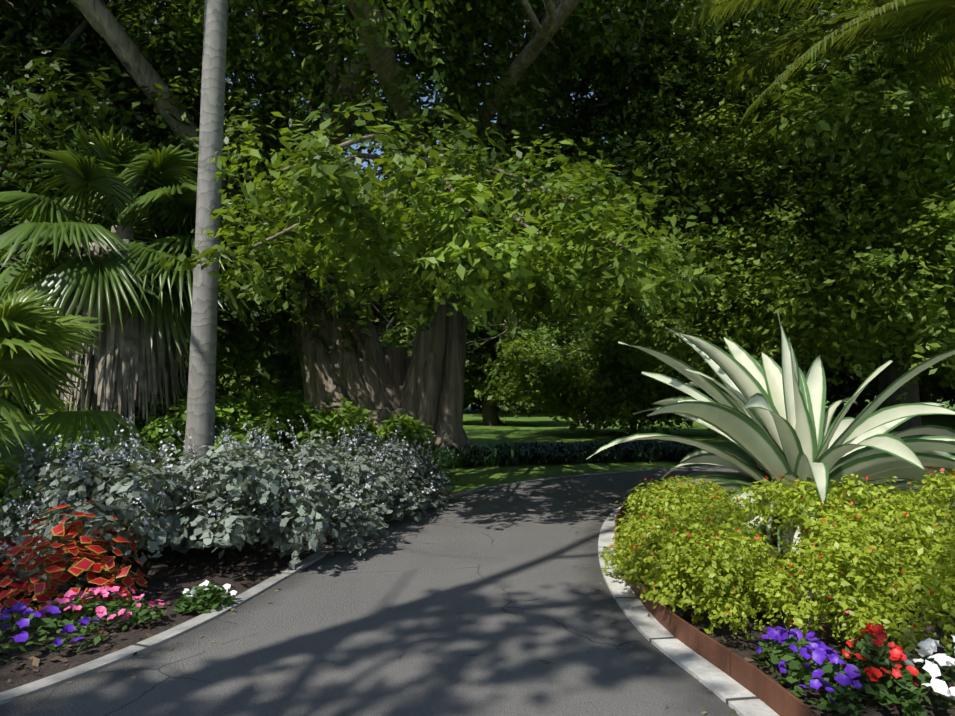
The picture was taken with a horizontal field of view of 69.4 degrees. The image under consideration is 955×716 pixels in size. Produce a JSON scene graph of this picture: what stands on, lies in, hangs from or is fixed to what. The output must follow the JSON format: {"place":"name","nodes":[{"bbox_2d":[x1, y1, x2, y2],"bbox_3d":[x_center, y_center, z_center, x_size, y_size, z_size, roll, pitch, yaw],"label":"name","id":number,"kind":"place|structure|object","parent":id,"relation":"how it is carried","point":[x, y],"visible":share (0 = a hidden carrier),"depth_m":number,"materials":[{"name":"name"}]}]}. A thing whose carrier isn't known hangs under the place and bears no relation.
{"place":"outdoors","nodes":[
{"label":"outdoors","id":0,"kind":"place"},
{"bbox_2d":[0,377,13,417],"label":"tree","id":1,"kind":"object","parent":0,"point":[8,399],"depth_m":47.21,"materials":[{"name":"green plant"}]},
{"bbox_2d":[36,394,60,422],"bbox_3d":[-22.860,-6.805,39.977,19.566,21.667,17.268,2,-4,-33],"label":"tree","id":2,"kind":"object","parent":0,"point":[38,420],"depth_m":39.00,"materials":[{"name":"green plant"}]},
{"bbox_2d":[0,465,762,715],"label":"asphalt path","id":3,"kind":"structure","parent":0,"point":[478,603],"depth_m":4.47,"materials":[{"name":"grey asphalt"}]},
{"bbox_2d":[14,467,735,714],"bbox_3d":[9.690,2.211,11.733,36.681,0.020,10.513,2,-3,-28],"label":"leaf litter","id":4,"kind":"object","parent":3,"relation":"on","point":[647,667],"visible":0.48,"depth_m":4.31,"materials":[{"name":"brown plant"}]},
{"bbox_2d":[110,0,714,396],"label":"sky","id":5,"kind":"structure","parent":0,"point":[378,152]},
{"bbox_2d":[0,492,952,715],"bbox_3d":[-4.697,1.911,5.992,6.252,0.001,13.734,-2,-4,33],"label":"bed soil","id":6,"kind":"structure","parent":0,"point":[47,667],"depth_m":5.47,"materials":[{"name":"brown soil"}]},
{"bbox_2d":[0,537,33,608],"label":"coleus","id":7,"kind":"object","parent":6,"relation":"on","point":[11,573],"visible":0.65,"depth_m":5.25,"materials":[{"name":"red plant"}]},
{"bbox_2d":[0,452,53,548],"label":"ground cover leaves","id":8,"kind":"object","parent":6,"relation":"on","point":[6,473],"visible":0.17,"depth_m":7.88,"materials":[{"name":"green plant"}]},
{"bbox_2d":[0,602,110,659],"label":"purple flowers","id":9,"kind":"object","parent":6,"relation":"on","point":[46,622],"depth_m":4.32,"materials":[{"name":"purple plant"}]},
{"bbox_2d":[0,285,151,458],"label":"young fan palm","id":10,"kind":"object","parent":6,"relation":"on","point":[34,332],"visible":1,"depth_m":7.41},
{"bbox_2d":[0,501,151,619],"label":"coleus","id":11,"kind":"object","parent":6,"relation":"on","point":[94,562],"visible":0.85,"depth_m":5.15,"materials":[{"name":"red plant"}]},
{"bbox_2d":[27,586,166,629],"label":"pink flowers","id":12,"kind":"object","parent":6,"relation":"on","point":[131,605],"depth_m":4.74,"materials":[{"name":"pink plant"}]},
{"bbox_2d":[172,580,236,613],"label":"white flowers","id":13,"kind":"object","parent":6,"relation":"on","point":[213,595],"depth_m":5.08,"materials":[{"name":"plant"}]},
{"bbox_2d":[184,0,227,460],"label":"tall palm","id":14,"kind":"object","parent":6,"relation":"on","point":[200,420],"visible":0.71,"depth_m":8.85,"materials":[{"name":"grey plant"}]},
{"bbox_2d":[1,418,449,560],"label":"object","id":15,"kind":"object","parent":6,"relation":"on","point":[131,459],"visible":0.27,"depth_m":6.62,"materials":[{"name":"plant"}]},
{"bbox_2d":[0,414,451,557],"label":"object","id":16,"kind":"object","parent":15,"relation":"attached to","point":[171,465],"visible":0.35,"depth_m":6.71,"materials":[{"name":"plant"}]},
{"bbox_2d":[0,431,458,600],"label":"plectranthus leaves","id":17,"kind":"object","parent":6,"relation":"on","point":[235,473],"visible":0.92,"depth_m":6.31,"materials":[{"name":"grey plant"}]},
{"bbox_2d":[0,397,954,522],"bbox_3d":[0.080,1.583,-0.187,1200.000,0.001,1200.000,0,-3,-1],"label":"ground","id":18,"kind":"structure","parent":0,"point":[543,428],"depth_m":24.89,"materials":[{"name":"green plant"}]},
{"bbox_2d":[0,124,252,445],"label":"fan palm","id":19,"kind":"object","parent":18,"relation":"on","point":[143,188],"depth_m":10.45,"materials":[{"name":"green plant"}]},
{"bbox_2d":[41,238,189,430],"bbox_3d":[-5.716,-0.276,11.052,2.161,3.073,2.099,0,-3,-1],"label":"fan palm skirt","id":20,"kind":"object","parent":19,"relation":"attached to","point":[119,371],"visible":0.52,"depth_m":10.32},
{"bbox_2d":[0,0,311,436],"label":"tree","id":21,"kind":"object","parent":18,"relation":"on","point":[102,108],"depth_m":14.48,"materials":[{"name":"green plant"}]},
{"bbox_2d":[33,384,458,481],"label":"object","id":22,"kind":"object","parent":18,"relation":"on","point":[284,409],"visible":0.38,"depth_m":11.61,"materials":[{"name":"green plant"}]},
{"bbox_2d":[0,0,701,442],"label":"tree","id":23,"kind":"object","parent":18,"relation":"on","point":[250,356],"depth_m":15.61,"materials":[{"name":"green plant"}]},
{"bbox_2d":[284,166,418,402],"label":"tree","id":24,"kind":"object","parent":18,"relation":"on","point":[386,324],"depth_m":59.93,"materials":[{"name":"green plant"}]},
{"bbox_2d":[252,147,512,366],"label":"tree","id":25,"kind":"object","parent":18,"relation":"on","point":[352,163],"depth_m":54.46,"materials":[{"name":"green plant"}]},
{"bbox_2d":[0,0,954,450],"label":"fig tree","id":26,"kind":"object","parent":18,"relation":"on","point":[426,42],"depth_m":13.62,"materials":[{"name":"green plant"}]},
{"bbox_2d":[248,133,638,296],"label":"low fig tree boughs","id":27,"kind":"object","parent":26,"relation":"attached to","point":[380,172],"visible":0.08,"depth_m":9.72,"materials":[{"name":"plant"}]},
{"bbox_2d":[160,112,726,347],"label":"low fig tree bough leaves","id":28,"kind":"object","parent":27,"relation":"attached to","point":[617,276],"visible":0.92,"depth_m":8.08,"materials":[{"name":"green plant"}]},
{"bbox_2d":[19,342,954,412],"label":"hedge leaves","id":29,"kind":"object","parent":18,"relation":"on","point":[942,393],"visible":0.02,"depth_m":61.19,"materials":[{"name":"green plant"}]},
{"bbox_2d":[429,439,699,468],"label":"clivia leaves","id":30,"kind":"object","parent":18,"relation":"on","point":[522,453],"visible":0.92,"depth_m":16.17,"materials":[{"name":"green plant"}]},
{"bbox_2d":[482,221,734,361],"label":"tree","id":31,"kind":"object","parent":18,"relation":"on","point":[543,317],"depth_m":54.62,"materials":[{"name":"green plant"}]},
{"bbox_2d":[478,300,751,436],"bbox_3d":[6.343,-0.194,27.447,12.325,7.070,9.834,-2,-4,32],"label":"shrub","id":32,"kind":"object","parent":18,"relation":"on","point":[548,380],"depth_m":26.00,"materials":[{"name":"green plant"}]},
{"bbox_2d":[598,554,743,715],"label":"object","id":33,"kind":"structure","parent":18,"relation":"on","point":[721,697],"depth_m":4.04,"materials":[{"name":"grey concrete"}]},
{"bbox_2d":[598,505,779,715],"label":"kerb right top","id":34,"kind":"structure","parent":33,"relation":"on","point":[744,701],"depth_m":4.29,"materials":[{"name":"grey concrete"}]},
{"bbox_2d":[592,250,832,371],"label":"tree","id":35,"kind":"object","parent":18,"relation":"on","point":[777,361],"depth_m":52.13,"materials":[{"name":"green plant"}]},
{"bbox_2d":[615,470,818,715],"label":"garden edging","id":36,"kind":"object","parent":18,"relation":"on","point":[778,700],"visible":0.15,"depth_m":3.85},
{"bbox_2d":[616,468,953,531],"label":"corten back","id":37,"kind":"object","parent":36,"relation":"attached to","point":[621,512],"visible":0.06,"depth_m":8.84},
{"bbox_2d":[537,0,954,435],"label":"tree","id":38,"kind":"object","parent":18,"relation":"on","point":[816,280],"depth_m":12.47,"materials":[{"name":"green plant"}]},
{"bbox_2d":[649,211,954,396],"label":"tree","id":39,"kind":"object","parent":18,"relation":"on","point":[931,378],"depth_m":48.46,"materials":[{"name":"green plant"}]},
{"bbox_2d":[776,354,933,416],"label":"tree","id":40,"kind":"object","parent":18,"relation":"on","point":[844,376],"depth_m":58.73,"materials":[{"name":"green plant"}]},
{"bbox_2d":[795,327,954,388],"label":"tree","id":41,"kind":"object","parent":18,"relation":"on","point":[945,377],"depth_m":31.19,"materials":[{"name":"green plant"}]},
{"bbox_2d":[379,289,603,425],"bbox_3d":[0.402,0.377,36.929,13.292,7.490,8.375,-1,-3,16],"label":"olive tree","id":42,"kind":"object","parent":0,"point":[476,357],"depth_m":35.20,"materials":[{"name":"green plant"}]},
{"bbox_2d":[618,495,954,715],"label":"bed soil","id":43,"kind":"structure","parent":0,"point":[743,648],"depth_m":4.39,"materials":[{"name":"brown soil"}]},
{"bbox_2d":[587,312,954,570],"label":"agave leaves","id":44,"kind":"object","parent":43,"relation":"on","point":[770,417],"visible":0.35,"depth_m":7.46,"materials":[{"name":"green plant"}]},
{"bbox_2d":[599,467,954,677],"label":"shrub","id":45,"kind":"object","parent":43,"relation":"on","point":[843,542],"depth_m":4.65,"materials":[{"name":"green plant"}]},
{"bbox_2d":[749,626,866,715],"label":"purple flowers","id":46,"kind":"object","parent":43,"relation":"on","point":[774,652],"depth_m":3.63,"materials":[{"name":"purple plant"}]},
{"bbox_2d":[689,0,954,211],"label":"palm","id":47,"kind":"object","parent":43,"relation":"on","point":[908,12],"visible":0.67,"depth_m":10.72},
{"bbox_2d":[839,622,927,715],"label":"red flowers","id":48,"kind":"object","parent":43,"relation":"on","point":[910,703],"depth_m":3.45,"materials":[{"name":"red plant"}]},
{"bbox_2d":[844,349,864,412],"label":"tree","id":49,"kind":"object","parent":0,"point":[857,410],"depth_m":63.64,"materials":[{"name":"green plant"}]},
{"bbox_2d":[903,635,954,714],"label":"white flowers","id":50,"kind":"object","parent":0,"point":[928,647],"depth_m":3.47,"materials":[{"name":"white plant"}]},
{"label":"outer left side kerb","id":51,"kind":"object","parent":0,"visible":0},
{"bbox_2d":[0,464,754,704],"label":"path curb","id":52,"kind":"structure","parent":51,"relation":"on","point":[113,656],"depth_m":4.60,"materials":[{"name":"grey concrete"}]}
]}

